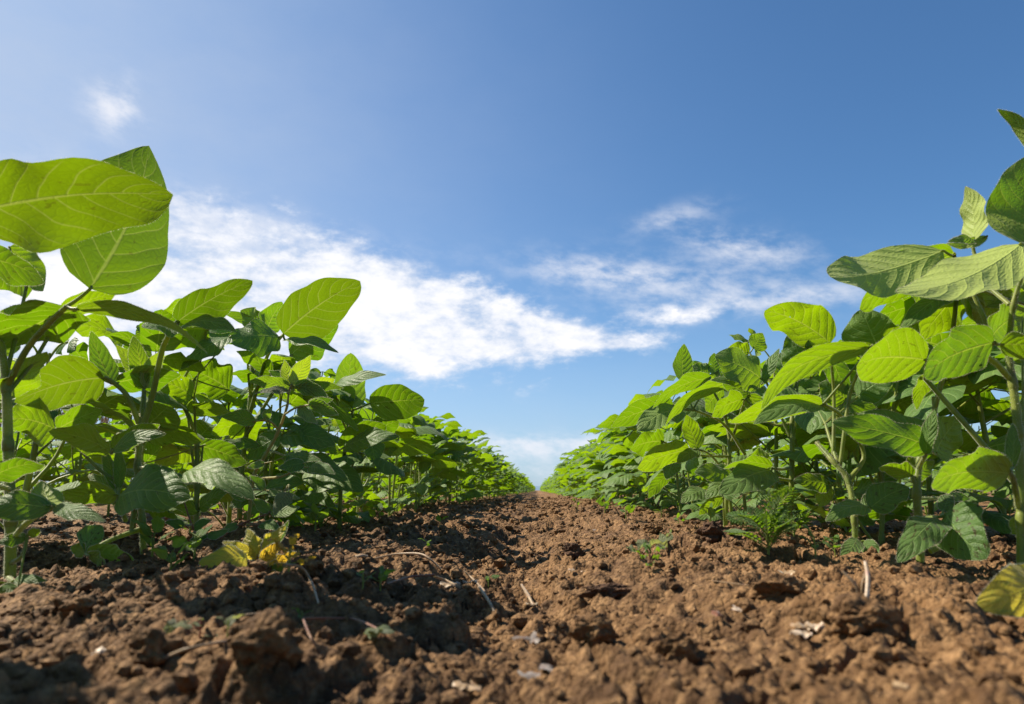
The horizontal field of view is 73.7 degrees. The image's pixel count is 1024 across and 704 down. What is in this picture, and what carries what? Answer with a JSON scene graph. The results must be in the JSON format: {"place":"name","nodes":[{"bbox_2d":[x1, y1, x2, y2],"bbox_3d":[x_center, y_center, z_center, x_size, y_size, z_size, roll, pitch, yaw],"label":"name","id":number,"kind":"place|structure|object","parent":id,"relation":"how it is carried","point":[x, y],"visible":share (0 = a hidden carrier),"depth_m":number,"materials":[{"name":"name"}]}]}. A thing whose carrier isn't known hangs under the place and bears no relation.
{"place":"outdoors","nodes":[
{"label":"outdoors","id":0,"kind":"place"},
{"bbox_2d":[0,490,1023,703],"bbox_3d":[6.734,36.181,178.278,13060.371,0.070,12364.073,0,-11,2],"label":"ground","id":1,"kind":"structure","parent":0,"point":[615,675],"depth_m":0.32,"materials":[{"name":"soil"}]},
{"bbox_2d":[0,431,63,491],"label":"soybean plant","id":2,"kind":"object","parent":1,"relation":"on","point":[21,448],"visible":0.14,"depth_m":1.59,"materials":[{"name":"green plant"}]},
{"bbox_2d":[14,385,117,487],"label":"soybean plant","id":3,"kind":"object","parent":1,"relation":"on","point":[47,460],"visible":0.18,"depth_m":1.59,"materials":[{"name":"green plant"}]},
{"bbox_2d":[0,416,143,487],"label":"soybean plant","id":4,"kind":"object","parent":1,"relation":"on","point":[65,452],"visible":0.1,"depth_m":1.66,"materials":[{"name":"green plant"}]},
{"bbox_2d":[52,591,106,617],"bbox_3d":[-0.210,0.124,0.330,0.026,0.014,0.020,0,-11,2],"label":"soil clod","id":5,"kind":"object","parent":1,"relation":"on","point":[83,603],"visible":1,"depth_m":0.33,"materials":[{"name":"soil"}]},
{"bbox_2d":[0,337,186,531],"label":"soybean plant","id":6,"kind":"object","parent":1,"relation":"on","point":[111,399],"visible":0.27,"depth_m":0.79,"materials":[{"name":"green plant"}]},
{"bbox_2d":[53,421,147,515],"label":"soybean plant","id":7,"kind":"object","parent":1,"relation":"on","point":[85,461],"visible":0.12,"depth_m":1.81,"materials":[{"name":"green plant"}]},
{"bbox_2d":[0,145,207,592],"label":"soybean plant","id":8,"kind":"object","parent":1,"relation":"on","point":[102,225],"visible":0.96,"depth_m":0.52,"materials":[{"name":"green plant"}]},
{"bbox_2d":[0,409,221,489],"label":"plant","id":9,"kind":"object","parent":1,"relation":"on","point":[105,419],"depth_m":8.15,"materials":[{"name":"plant"}]},
{"bbox_2d":[0,309,223,529],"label":"soybean plant","id":10,"kind":"object","parent":1,"relation":"on","point":[173,427],"visible":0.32,"depth_m":0.78,"materials":[{"name":"green plant"}]},
{"bbox_2d":[12,278,254,565],"bbox_3d":[-0.348,0.068,0.644,0.304,0.270,0.102,-2,-12,12],"label":"soybean plant","id":11,"kind":"object","parent":1,"relation":"on","point":[75,380],"visible":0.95,"depth_m":0.64,"materials":[{"name":"green plant"}]},
{"bbox_2d":[91,413,198,482],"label":"soybean plant","id":12,"kind":"object","parent":1,"relation":"on","point":[177,466],"visible":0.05,"depth_m":1.93,"materials":[{"name":"green plant"}]},
{"bbox_2d":[131,516,174,556],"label":"weed","id":13,"kind":"object","parent":1,"relation":"on","point":[158,522],"visible":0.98,"depth_m":0.63,"materials":[{"name":"green plant"}]},
{"bbox_2d":[122,624,190,667],"bbox_3d":[-0.128,0.107,0.245,0.023,0.018,0.018,0,-11,2],"label":"soil clod","id":14,"kind":"object","parent":1,"relation":"on","point":[152,646],"visible":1,"depth_m":0.24,"materials":[{"name":"soil"}]},
{"bbox_2d":[149,536,193,570],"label":"weed","id":15,"kind":"object","parent":1,"relation":"on","point":[162,552],"visible":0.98,"depth_m":0.44,"materials":[{"name":"green plant"}]},
{"bbox_2d":[166,524,212,559],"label":"weed","id":16,"kind":"object","parent":1,"relation":"on","point":[199,534],"visible":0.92,"depth_m":0.62,"materials":[{"name":"green plant"}]},
{"bbox_2d":[143,298,246,541],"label":"soybean plant","id":17,"kind":"object","parent":1,"relation":"on","point":[215,374],"visible":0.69,"depth_m":0.87,"materials":[{"name":"green plant"}]},
{"bbox_2d":[164,640,226,657],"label":"dry stalk","id":18,"kind":"object","parent":1,"relation":"on","point":[194,647],"visible":0.81,"depth_m":0.24,"materials":[{"name":"plant"}]},
{"bbox_2d":[176,618,217,637],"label":"weed","id":19,"kind":"object","parent":1,"relation":"on","point":[186,626],"visible":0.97,"depth_m":0.29,"materials":[{"name":"green plant"}]},
{"bbox_2d":[165,502,228,540],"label":"pigweed","id":20,"kind":"object","parent":1,"relation":"on","point":[175,524],"visible":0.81,"depth_m":0.72,"materials":[{"name":"green plant"}]},
{"bbox_2d":[144,371,314,526],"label":"soybean plant","id":21,"kind":"object","parent":1,"relation":"on","point":[230,396],"visible":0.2,"depth_m":1.10,"materials":[{"name":"green plant"}]},
{"bbox_2d":[198,520,296,573],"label":"dying weed","id":22,"kind":"object","parent":1,"relation":"on","point":[237,554],"visible":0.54,"depth_m":0.53,"materials":[{"name":"yellow plant"}]},
{"bbox_2d":[238,501,259,521],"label":"weed","id":23,"kind":"object","parent":1,"relation":"on","point":[255,511],"visible":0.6,"depth_m":0.84,"materials":[{"name":"green plant"}]},
{"bbox_2d":[128,385,378,527],"bbox_3d":[-0.410,0.183,1.122,0.389,0.263,0.254,2,-12,-10],"label":"soybean plant","id":24,"kind":"object","parent":1,"relation":"on","point":[204,429],"visible":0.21,"depth_m":1.12,"materials":[{"name":"green plant"}]},
{"bbox_2d":[219,498,299,538],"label":"pigweed","id":25,"kind":"object","parent":1,"relation":"on","point":[263,507],"visible":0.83,"depth_m":0.76,"materials":[{"name":"green plant"}]},
{"bbox_2d":[226,606,304,674],"bbox_3d":[-0.083,0.099,0.232,0.026,0.023,0.022,0,-11,2],"label":"soil clod","id":26,"kind":"object","parent":1,"relation":"on","point":[260,634],"visible":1,"depth_m":0.23,"materials":[{"name":"soil"}]},
{"bbox_2d":[193,406,358,528],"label":"soybean plant","id":27,"kind":"object","parent":1,"relation":"on","point":[311,514],"visible":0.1,"depth_m":1.19,"materials":[{"name":"green plant"}]},
{"bbox_2d":[231,354,332,523],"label":"soybean plant","id":28,"kind":"object","parent":1,"relation":"on","point":[297,516],"visible":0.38,"depth_m":0.98,"materials":[{"name":"green plant"}]},
{"bbox_2d":[221,355,343,535],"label":"plant","id":29,"kind":"object","parent":1,"relation":"on","point":[286,378],"visible":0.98,"depth_m":0.79,"materials":[{"name":"green plant"}]},
{"bbox_2d":[209,277,360,521],"bbox_3d":[-0.328,0.089,0.950,0.246,0.366,0.158,0,-11,2],"label":"soybean plant","id":30,"kind":"object","parent":1,"relation":"on","point":[306,320],"visible":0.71,"depth_m":0.95,"materials":[{"name":"green plant"}]},
{"bbox_2d":[265,533,315,571],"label":"weed","id":31,"kind":"object","parent":1,"relation":"on","point":[292,542],"visible":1,"depth_m":0.37,"materials":[{"name":"green plant"}]},
{"bbox_2d":[293,553,324,577],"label":"soil clod","id":32,"kind":"object","parent":1,"relation":"on","point":[314,568],"visible":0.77,"depth_m":0.42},
{"bbox_2d":[303,503,328,530],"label":"weed","id":33,"kind":"object","parent":1,"relation":"on","point":[321,516],"visible":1,"depth_m":0.93,"materials":[{"name":"green plant"}]},
{"bbox_2d":[302,411,370,519],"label":"soybean plant","id":34,"kind":"object","parent":1,"relation":"on","point":[331,428],"visible":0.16,"depth_m":1.39,"materials":[{"name":"green plant"}]},
{"bbox_2d":[303,617,390,639],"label":"dry stalk","id":35,"kind":"object","parent":1,"relation":"on","point":[321,618],"visible":1,"depth_m":0.31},
{"bbox_2d":[261,368,449,527],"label":"soybean plant","id":36,"kind":"object","parent":1,"relation":"on","point":[402,431],"visible":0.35,"depth_m":1.11,"materials":[{"name":"green plant"}]},
{"bbox_2d":[289,353,423,530],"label":"soybean plant","id":37,"kind":"object","parent":1,"relation":"on","point":[396,402],"visible":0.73,"depth_m":1.06,"materials":[{"name":"green plant"}]},
{"bbox_2d":[364,624,394,638],"bbox_3d":[-0.056,0.115,0.280,0.016,0.006,0.010,-8,-14,35],"label":"dry leaf scrap","id":38,"kind":"object","parent":1,"relation":"on","point":[371,632],"visible":1,"depth_m":0.28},
{"bbox_2d":[343,438,416,511],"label":"soybean plant","id":39,"kind":"object","parent":1,"relation":"on","point":[405,459],"visible":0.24,"depth_m":2.00,"materials":[{"name":"green plant"}]},
{"bbox_2d":[365,565,395,590],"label":"weed","id":40,"kind":"object","parent":1,"relation":"on","point":[383,575],"visible":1,"depth_m":0.41,"materials":[{"name":"green plant"}]},
{"bbox_2d":[334,398,436,517],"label":"soybean plant","id":41,"kind":"object","parent":1,"relation":"on","point":[411,446],"visible":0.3,"depth_m":1.46,"materials":[{"name":"green plant"}]},
{"bbox_2d":[346,409,454,516],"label":"soybean plant","id":42,"kind":"object","parent":1,"relation":"on","point":[419,420],"visible":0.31,"depth_m":1.76,"materials":[{"name":"green plant"}]},
{"bbox_2d":[357,406,461,514],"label":"soybean plant","id":43,"kind":"object","parent":1,"relation":"on","point":[454,424],"visible":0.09,"depth_m":1.89,"materials":[{"name":"green plant"}]},
{"bbox_2d":[378,435,448,511],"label":"soybean plant","id":44,"kind":"object","parent":1,"relation":"on","point":[435,471],"visible":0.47,"depth_m":2.23,"materials":[{"name":"green plant"}]},
{"bbox_2d":[373,443,457,507],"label":"soybean plant","id":45,"kind":"object","parent":1,"relation":"on","point":[438,487],"visible":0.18,"depth_m":2.36,"materials":[{"name":"green plant"}]},
{"bbox_2d":[383,434,456,511],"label":"soybean plant","id":46,"kind":"object","parent":1,"relation":"on","point":[426,461],"visible":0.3,"depth_m":2.12,"materials":[{"name":"green plant"}]},
{"bbox_2d":[375,419,468,504],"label":"soybean plant","id":47,"kind":"object","parent":1,"relation":"on","point":[463,433],"visible":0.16,"depth_m":2.53,"materials":[{"name":"green plant"}]},
{"bbox_2d":[395,413,461,503],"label":"soybean plant","id":48,"kind":"object","parent":1,"relation":"on","point":[453,446],"visible":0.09,"depth_m":2.52,"materials":[{"name":"green plant"}]},
{"bbox_2d":[401,467,467,504],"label":"soybean plant","id":49,"kind":"object","parent":1,"relation":"on","point":[455,471],"visible":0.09,"depth_m":2.81,"materials":[{"name":"green plant"}]},
{"bbox_2d":[393,435,475,500],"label":"soybean plant","id":50,"kind":"object","parent":1,"relation":"on","point":[465,457],"visible":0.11,"depth_m":2.90,"materials":[{"name":"green plant"}]},
{"bbox_2d":[403,424,478,505],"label":"soybean plant","id":51,"kind":"object","parent":1,"relation":"on","point":[462,444],"visible":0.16,"depth_m":2.57,"materials":[{"name":"green plant"}]},
{"bbox_2d":[404,421,486,502],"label":"soybean plant","id":52,"kind":"object","parent":1,"relation":"on","point":[448,431],"visible":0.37,"depth_m":2.95,"materials":[{"name":"green plant"}]},
{"bbox_2d":[417,461,477,501],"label":"soybean plant","id":53,"kind":"object","parent":1,"relation":"on","point":[467,465],"visible":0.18,"depth_m":3.35,"materials":[{"name":"green plant"}]},
{"bbox_2d":[419,446,489,504],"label":"soybean plant","id":54,"kind":"object","parent":1,"relation":"on","point":[473,493],"visible":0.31,"depth_m":3.04,"materials":[{"name":"green plant"}]},
{"bbox_2d":[433,434,490,501],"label":"soybean plant","id":55,"kind":"object","parent":1,"relation":"on","point":[479,467],"visible":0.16,"depth_m":3.79,"materials":[{"name":"green plant"}]},
{"bbox_2d":[432,428,493,500],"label":"soybean plant","id":56,"kind":"object","parent":1,"relation":"on","point":[485,457],"visible":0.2,"depth_m":3.19,"materials":[{"name":"green plant"}]},
{"bbox_2d":[452,679,484,691],"bbox_3d":[-0.015,0.120,0.245,0.013,0.003,0.012,0,-11,2],"label":"dry leaf scrap","id":57,"kind":"object","parent":1,"relation":"on","point":[459,685],"visible":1,"depth_m":0.24,"materials":[{"name":"plant"}]},
{"bbox_2d":[452,437,503,501],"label":"soybean plant","id":58,"kind":"object","parent":1,"relation":"on","point":[484,451],"visible":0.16,"depth_m":3.89,"materials":[{"name":"green plant"}]},
{"bbox_2d":[460,459,509,498],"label":"soybean plant","id":59,"kind":"object","parent":1,"relation":"on","point":[489,470],"visible":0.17,"depth_m":4.37,"materials":[{"name":"green plant"}]},
{"bbox_2d":[0,419,1014,508],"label":"soybean crop","id":60,"kind":"object","parent":1,"relation":"on","point":[525,485],"visible":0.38,"depth_m":4.89,"materials":[{"name":"green plant"}]},
{"bbox_2d":[517,664,552,679],"bbox_3d":[0.010,0.117,0.249,0.008,0.003,0.019,-9,-15,38],"label":"dry leaf scrap","id":61,"kind":"object","parent":1,"relation":"on","point":[531,674],"visible":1,"depth_m":0.25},
{"bbox_2d":[559,542,585,558],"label":"soil clod","id":62,"kind":"object","parent":1,"relation":"on","point":[574,550],"visible":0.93,"depth_m":0.71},
{"bbox_2d":[568,613,619,648],"bbox_3d":[0.036,0.124,0.303,0.018,0.014,0.017,-11,-16,43],"label":"soil clod","id":63,"kind":"object","parent":1,"relation":"on","point":[594,629],"visible":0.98,"depth_m":0.30,"materials":[{"name":"soil"}]},
{"bbox_2d":[577,583,631,598],"bbox_3d":[0.057,0.144,0.412,0.036,0.010,0.015,0,-11,2],"label":"soil clod","id":64,"kind":"object","parent":1,"relation":"on","point":[613,590],"visible":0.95,"depth_m":0.41,"materials":[{"name":"soil"}]},
{"bbox_2d":[579,433,629,496],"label":"soybean plant","id":65,"kind":"object","parent":1,"relation":"on","point":[586,463],"visible":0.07,"depth_m":3.32,"materials":[{"name":"green plant"}]},
{"bbox_2d":[575,428,638,502],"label":"soybean plant","id":66,"kind":"object","parent":1,"relation":"on","point":[592,490],"visible":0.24,"depth_m":3.30,"materials":[{"name":"green plant"}]},
{"bbox_2d":[584,441,639,501],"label":"soybean plant","id":67,"kind":"object","parent":1,"relation":"on","point":[598,465],"visible":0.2,"depth_m":2.72,"materials":[{"name":"green plant"}]},
{"bbox_2d":[601,454,647,501],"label":"soybean plant","id":68,"kind":"object","parent":1,"relation":"on","point":[628,491],"visible":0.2,"depth_m":2.85,"materials":[{"name":"green plant"}]},
{"bbox_2d":[581,428,685,505],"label":"soybean plant","id":69,"kind":"object","parent":1,"relation":"on","point":[599,449],"visible":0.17,"depth_m":2.67,"materials":[{"name":"green plant"}]},
{"bbox_2d":[592,430,685,509],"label":"soybean plant","id":70,"kind":"object","parent":1,"relation":"on","point":[604,474],"visible":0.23,"depth_m":2.46,"materials":[{"name":"green plant"}]},
{"bbox_2d":[608,431,674,505],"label":"soybean plant","id":71,"kind":"object","parent":1,"relation":"on","point":[642,496],"visible":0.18,"depth_m":2.45,"materials":[{"name":"green plant"}]},
{"bbox_2d":[601,451,688,510],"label":"soybean plant","id":72,"kind":"object","parent":1,"relation":"on","point":[621,462],"visible":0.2,"depth_m":2.23,"materials":[{"name":"green plant"}]},
{"bbox_2d":[632,542,663,568],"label":"weed","id":73,"kind":"object","parent":1,"relation":"on","point":[648,551],"visible":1,"depth_m":0.47,"materials":[{"name":"green plant"}]},
{"bbox_2d":[627,529,672,558],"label":"weed","id":74,"kind":"object","parent":1,"relation":"on","point":[662,540],"visible":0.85,"depth_m":0.51,"materials":[{"name":"green plant"}]},
{"bbox_2d":[603,424,701,506],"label":"soybean plant","id":75,"kind":"object","parent":1,"relation":"on","point":[616,449],"visible":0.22,"depth_m":2.32,"materials":[{"name":"green plant"}]},
{"bbox_2d":[643,523,662,533],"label":"soil clod","id":76,"kind":"object","parent":1,"relation":"on","point":[652,528],"visible":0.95,"depth_m":0.92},
{"bbox_2d":[606,422,708,510],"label":"soybean plant","id":77,"kind":"object","parent":1,"relation":"on","point":[623,480],"visible":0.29,"depth_m":2.08,"materials":[{"name":"green plant"}]},
{"bbox_2d":[598,390,732,513],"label":"soybean plant","id":78,"kind":"object","parent":1,"relation":"on","point":[630,438],"visible":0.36,"depth_m":1.82,"materials":[{"name":"green plant"}]},
{"bbox_2d":[623,425,727,510],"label":"soybean plant","id":79,"kind":"object","parent":1,"relation":"on","point":[632,464],"visible":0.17,"depth_m":2.01,"materials":[{"name":"green plant"}]},
{"bbox_2d":[652,631,700,664],"bbox_3d":[0.063,0.114,0.259,0.018,0.015,0.012,0,-11,2],"label":"soil clod","id":80,"kind":"object","parent":1,"relation":"on","point":[680,646],"visible":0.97,"depth_m":0.26,"materials":[{"name":"soil"}]},
{"bbox_2d":[611,344,746,526],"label":"soybean plant","id":81,"kind":"object","parent":1,"relation":"on","point":[647,416],"visible":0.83,"depth_m":0.91,"materials":[{"name":"green plant"}]},
{"bbox_2d":[650,430,709,511],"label":"soybean plant","id":82,"kind":"object","parent":1,"relation":"on","point":[694,482],"visible":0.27,"depth_m":1.86,"materials":[{"name":"green plant"}]},
{"bbox_2d":[695,521,728,543],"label":"soil clod","id":83,"kind":"object","parent":1,"relation":"on","point":[711,532],"visible":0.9,"depth_m":0.63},
{"bbox_2d":[645,361,784,524],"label":"soybean plant","id":84,"kind":"object","parent":1,"relation":"on","point":[692,463],"visible":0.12,"depth_m":1.39,"materials":[{"name":"green plant"}]},
{"bbox_2d":[668,414,763,525],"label":"soybean plant","id":85,"kind":"object","parent":1,"relation":"on","point":[699,421],"visible":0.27,"depth_m":1.28,"materials":[{"name":"green plant"}]},
{"bbox_2d":[671,426,764,513],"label":"soybean plant","id":86,"kind":"object","parent":1,"relation":"on","point":[693,506],"visible":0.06,"depth_m":1.64,"materials":[{"name":"green plant"}]},
{"bbox_2d":[695,332,826,536],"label":"soybean plant","id":87,"kind":"object","parent":1,"relation":"on","point":[743,377],"visible":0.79,"depth_m":0.81,"materials":[{"name":"green plant"}]},
{"bbox_2d":[723,486,798,555],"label":"ragweed","id":88,"kind":"object","parent":1,"relation":"on","point":[773,519],"visible":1,"depth_m":0.55,"materials":[{"name":"green plant"}]},
{"bbox_2d":[702,361,820,527],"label":"soybean plant","id":89,"kind":"object","parent":1,"relation":"on","point":[710,437],"visible":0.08,"depth_m":1.20,"materials":[{"name":"green plant"}]},
{"bbox_2d":[673,328,855,522],"bbox_3d":[0.428,0.127,1.066,0.325,0.330,0.224,-4,-12,21],"label":"soybean plant","id":90,"kind":"object","parent":1,"relation":"on","point":[700,405],"visible":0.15,"depth_m":1.06,"materials":[{"name":"green plant"}]},
{"bbox_2d":[749,572,807,599],"bbox_3d":[0.137,0.121,0.350,0.031,0.015,0.023,0,-11,2],"label":"soil clod","id":91,"kind":"object","parent":1,"relation":"on","point":[775,584],"visible":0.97,"depth_m":0.34,"materials":[{"name":"soil"}]},
{"bbox_2d":[777,505,824,536],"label":"ragweed","id":92,"kind":"object","parent":1,"relation":"on","point":[797,514],"visible":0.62,"depth_m":0.73,"materials":[{"name":"green plant"}]},
{"bbox_2d":[707,394,912,527],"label":"soybean plant","id":93,"kind":"object","parent":1,"relation":"on","point":[758,430],"visible":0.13,"depth_m":1.08,"materials":[{"name":"green plant"}]},
{"bbox_2d":[729,301,909,555],"bbox_3d":[0.316,0.076,0.645,0.258,0.252,0.120,10,-15,-40],"label":"soybean plant","id":94,"kind":"object","parent":1,"relation":"on","point":[810,349],"visible":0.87,"depth_m":0.65,"materials":[{"name":"green plant"}]},
{"bbox_2d":[763,390,926,519],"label":"soybean plant","id":95,"kind":"object","parent":1,"relation":"on","point":[770,444],"visible":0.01,"depth_m":1.13,"materials":[{"name":"green plant"}]},
{"bbox_2d":[793,379,912,545],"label":"soybean plant","id":96,"kind":"object","parent":1,"relation":"on","point":[821,486],"visible":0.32,"depth_m":0.77,"materials":[{"name":"green plant"}]},
{"bbox_2d":[762,356,961,532],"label":"soybean plant","id":97,"kind":"object","parent":1,"relation":"on","point":[876,457],"visible":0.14,"depth_m":0.78,"materials":[{"name":"green plant"}]},
{"bbox_2d":[826,593,903,637],"bbox_3d":[0.143,0.108,0.276,0.030,0.019,0.022,0,-11,2],"label":"soil clod","id":98,"kind":"object","parent":1,"relation":"on","point":[850,615],"visible":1,"depth_m":0.27,"materials":[{"name":"soil"}]},
{"bbox_2d":[864,561,869,597],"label":"dry stalk","id":99,"kind":"object","parent":1,"relation":"on","point":[867,586],"visible":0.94,"depth_m":0.29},
{"bbox_2d":[766,339,968,531],"bbox_3d":[0.463,0.139,0.951,0.209,0.277,0.306,-2,-12,11],"label":"soybean plant","id":100,"kind":"object","parent":1,"relation":"on","point":[803,437],"visible":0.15,"depth_m":0.98,"materials":[{"name":"green plant"}]},
{"bbox_2d":[827,243,989,562],"bbox_3d":[0.354,0.049,0.594,0.092,0.291,0.218,-10,-15,40],"label":"soybean plant","id":101,"kind":"object","parent":1,"relation":"on","point":[880,277],"visible":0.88,"depth_m":0.58,"materials":[{"name":"green plant"}]},
{"bbox_2d":[818,324,1020,531],"bbox_3d":[0.495,0.084,0.826,0.205,0.291,0.372,2,-12,-11],"label":"soybean plant","id":102,"kind":"object","parent":1,"relation":"on","point":[972,382],"visible":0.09,"depth_m":0.75,"materials":[{"name":"green plant"}]},
{"bbox_2d":[856,108,1023,618],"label":"soybean plant","id":103,"kind":"object","parent":1,"relation":"on","point":[985,288],"visible":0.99,"depth_m":0.52,"materials":[{"name":"green plant"}]},
{"bbox_2d":[873,333,1020,535],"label":"soybean plant","id":104,"kind":"object","parent":1,"relation":"on","point":[997,521],"visible":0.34,"depth_m":0.72,"materials":[{"name":"green plant"}]},
{"bbox_2d":[938,317,1020,437],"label":"soybean plant","id":105,"kind":"object","parent":1,"relation":"on","point":[992,405],"visible":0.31,"depth_m":0.83,"materials":[{"name":"green plant"}]},
{"bbox_2d":[0,0,1023,485],"label":"sky","id":106,"kind":"structure","parent":0,"point":[534,206],"materials":[{"name":"blue"}]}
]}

